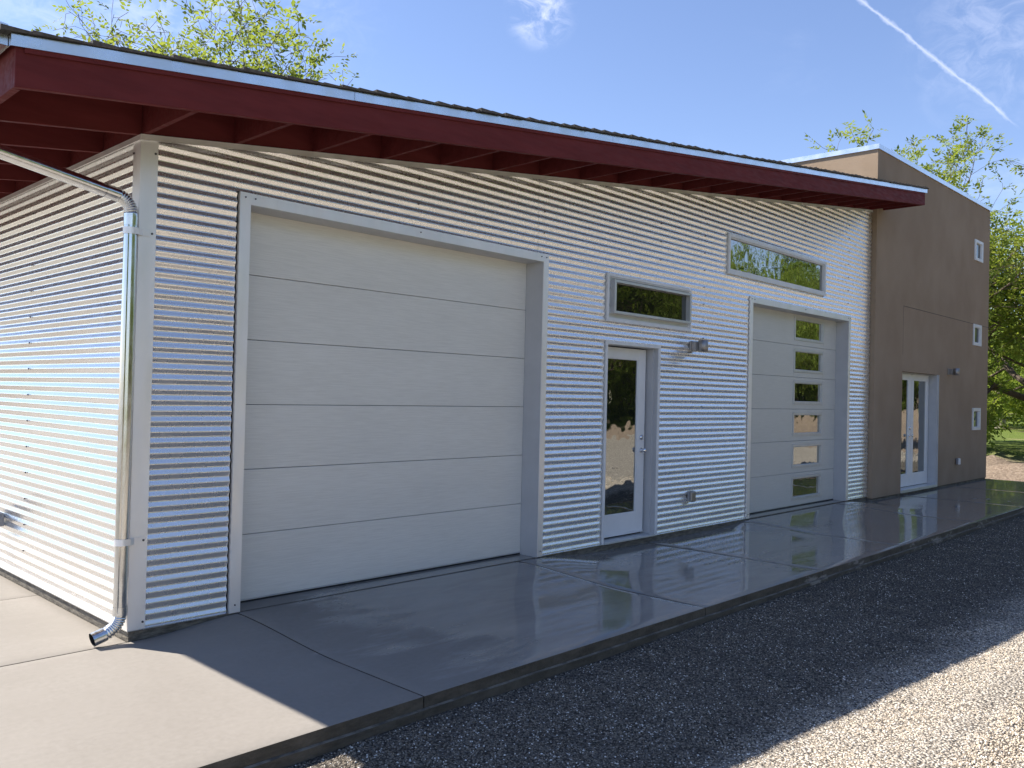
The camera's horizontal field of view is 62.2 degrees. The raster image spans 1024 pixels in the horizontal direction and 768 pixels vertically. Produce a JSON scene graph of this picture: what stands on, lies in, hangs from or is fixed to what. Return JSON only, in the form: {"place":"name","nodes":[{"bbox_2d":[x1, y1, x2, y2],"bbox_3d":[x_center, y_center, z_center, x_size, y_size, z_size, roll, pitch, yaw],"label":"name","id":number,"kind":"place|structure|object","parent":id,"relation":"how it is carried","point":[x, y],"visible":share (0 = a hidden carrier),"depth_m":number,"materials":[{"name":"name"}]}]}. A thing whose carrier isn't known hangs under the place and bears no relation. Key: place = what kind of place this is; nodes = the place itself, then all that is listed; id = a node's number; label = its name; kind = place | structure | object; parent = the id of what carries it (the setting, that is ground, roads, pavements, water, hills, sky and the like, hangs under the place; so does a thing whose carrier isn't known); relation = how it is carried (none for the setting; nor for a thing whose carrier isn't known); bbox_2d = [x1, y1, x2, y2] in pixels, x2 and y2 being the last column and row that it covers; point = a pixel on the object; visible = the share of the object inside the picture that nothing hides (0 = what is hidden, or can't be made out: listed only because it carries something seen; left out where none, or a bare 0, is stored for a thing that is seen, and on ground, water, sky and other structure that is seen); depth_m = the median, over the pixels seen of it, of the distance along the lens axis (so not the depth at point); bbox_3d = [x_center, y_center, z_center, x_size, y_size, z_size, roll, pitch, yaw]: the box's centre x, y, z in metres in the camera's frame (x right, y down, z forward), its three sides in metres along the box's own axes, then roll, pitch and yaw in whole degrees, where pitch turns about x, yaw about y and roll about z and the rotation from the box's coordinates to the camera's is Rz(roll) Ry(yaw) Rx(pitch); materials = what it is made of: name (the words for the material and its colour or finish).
{"place":"outdoors","nodes":[
{"label":"outdoors","id":0,"kind":"place"},
{"bbox_2d":[0,479,1023,767],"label":"concrete slab","id":1,"kind":"structure","parent":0,"point":[284,685],"depth_m":5.56,"materials":[{"name":"grey concrete"}]},
{"bbox_2d":[0,21,928,646],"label":"metal workshop","id":2,"kind":"structure","parent":1,"relation":"on","point":[268,339],"depth_m":7.05,"materials":[{"name":"metal"}]},
{"bbox_2d":[227,191,548,613],"bbox_3d":[-0.906,0.166,7.242,0.296,2.966,3.298,1,-1,44],"label":"garage door","id":3,"kind":"structure","parent":2,"relation":"in","point":[389,406],"depth_m":7.11,"materials":[{"name":"metal"}]},
{"bbox_2d":[600,340,660,544],"bbox_3d":[1.267,0.637,9.461,0.205,2.179,1.027,1,-1,44],"label":"entry door","id":4,"kind":"structure","parent":2,"relation":"in","point":[631,395],"depth_m":9.61,"materials":[{"name":"white glass"}]},
{"bbox_2d":[604,272,691,331],"bbox_3d":[1.582,-0.909,9.645,0.092,0.516,1.662,1,-1,44],"label":"awning window","id":5,"kind":"structure","parent":2,"relation":"in","point":[628,300],"depth_m":9.58,"materials":[{"name":"clear glass"}]},
{"bbox_2d":[726,233,825,295],"bbox_3d":[3.775,-1.641,11.958,0.060,0.523,2.942,1,-1,44],"label":"transom window","id":6,"kind":"structure","parent":2,"relation":"in","point":[748,258],"depth_m":11.84,"materials":[{"name":"clear glass"}]},
{"bbox_2d":[744,296,850,518],"bbox_3d":[4.200,0.351,12.582,0.276,2.966,3.337,1,-1,44],"label":"garage door","id":7,"kind":"structure","parent":2,"relation":"in","point":[798,393],"depth_m":12.74,"materials":[{"name":"metal"}]},
{"bbox_2d":[0,0,1023,312],"label":"sky","id":8,"kind":"structure","parent":0,"point":[740,77],"materials":[{"name":"blue"}]},
{"bbox_2d":[285,514,1023,767],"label":"gravel drive","id":9,"kind":"structure","parent":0,"point":[1015,682],"depth_m":5.20,"materials":[{"name":"grey gravel"}]},
{"bbox_2d":[985,413,1023,480],"bbox_3d":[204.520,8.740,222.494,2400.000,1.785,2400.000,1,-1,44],"label":"ground","id":10,"kind":"structure","parent":0,"point":[1005,460],"depth_m":29.33,"materials":[{"name":"soil"}]},
{"bbox_2d":[33,0,236,61],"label":"walnut tree","id":11,"kind":"object","parent":10,"relation":"on","point":[94,36],"visible":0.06,"depth_m":23.65,"materials":[{"name":"green plant"}]},
{"bbox_2d":[31,0,358,86],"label":"walnut tree","id":12,"kind":"object","parent":10,"relation":"on","point":[256,30],"visible":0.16,"depth_m":21.47,"materials":[{"name":"green plant"}]},
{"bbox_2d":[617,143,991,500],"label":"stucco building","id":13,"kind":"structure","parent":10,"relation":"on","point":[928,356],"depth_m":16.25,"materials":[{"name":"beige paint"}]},
{"bbox_2d":[900,372,938,492],"bbox_3d":[7.607,0.891,16.016,0.243,2.186,1.991,1,-1,44],"label":"french door","id":14,"kind":"structure","parent":13,"relation":"in","point":[920,392],"depth_m":16.38,"materials":[{"name":"white glass"}]},
{"bbox_2d":[972,408,980,429],"bbox_3d":[10.095,0.763,18.511,0.072,0.480,0.580,1,-1,44],"label":"window","id":15,"kind":"structure","parent":13,"relation":"in","point":[976,412],"depth_m":18.56,"materials":[{"name":"clear glass"}]},
{"bbox_2d":[973,324,981,346],"bbox_3d":[10.122,-1.062,18.517,0.072,0.460,0.585,1,-1,44],"label":"window","id":16,"kind":"structure","parent":13,"relation":"in","point":[977,329],"depth_m":18.56,"materials":[{"name":"clear glass"}]},
{"bbox_2d":[974,239,983,262],"bbox_3d":[10.176,-2.901,18.553,0.072,0.450,0.600,1,-1,44],"label":"window","id":17,"kind":"structure","parent":13,"relation":"in","point":[978,245],"depth_m":18.57,"materials":[{"name":"clear glass"}]},
{"bbox_2d":[804,110,1023,333],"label":"walnut tree","id":18,"kind":"object","parent":10,"relation":"on","point":[1012,260],"visible":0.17,"depth_m":27.48,"materials":[{"name":"green plant"}]},
{"bbox_2d":[986,218,1023,447],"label":"walnut tree","id":19,"kind":"object","parent":10,"relation":"on","point":[1006,354],"visible":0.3,"depth_m":31.35,"materials":[{"name":"green plant"}]},
{"bbox_2d":[987,334,1023,427],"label":"walnut tree","id":20,"kind":"object","parent":10,"relation":"on","point":[1022,368],"visible":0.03,"depth_m":50.77,"materials":[{"name":"green plant"}]}
]}

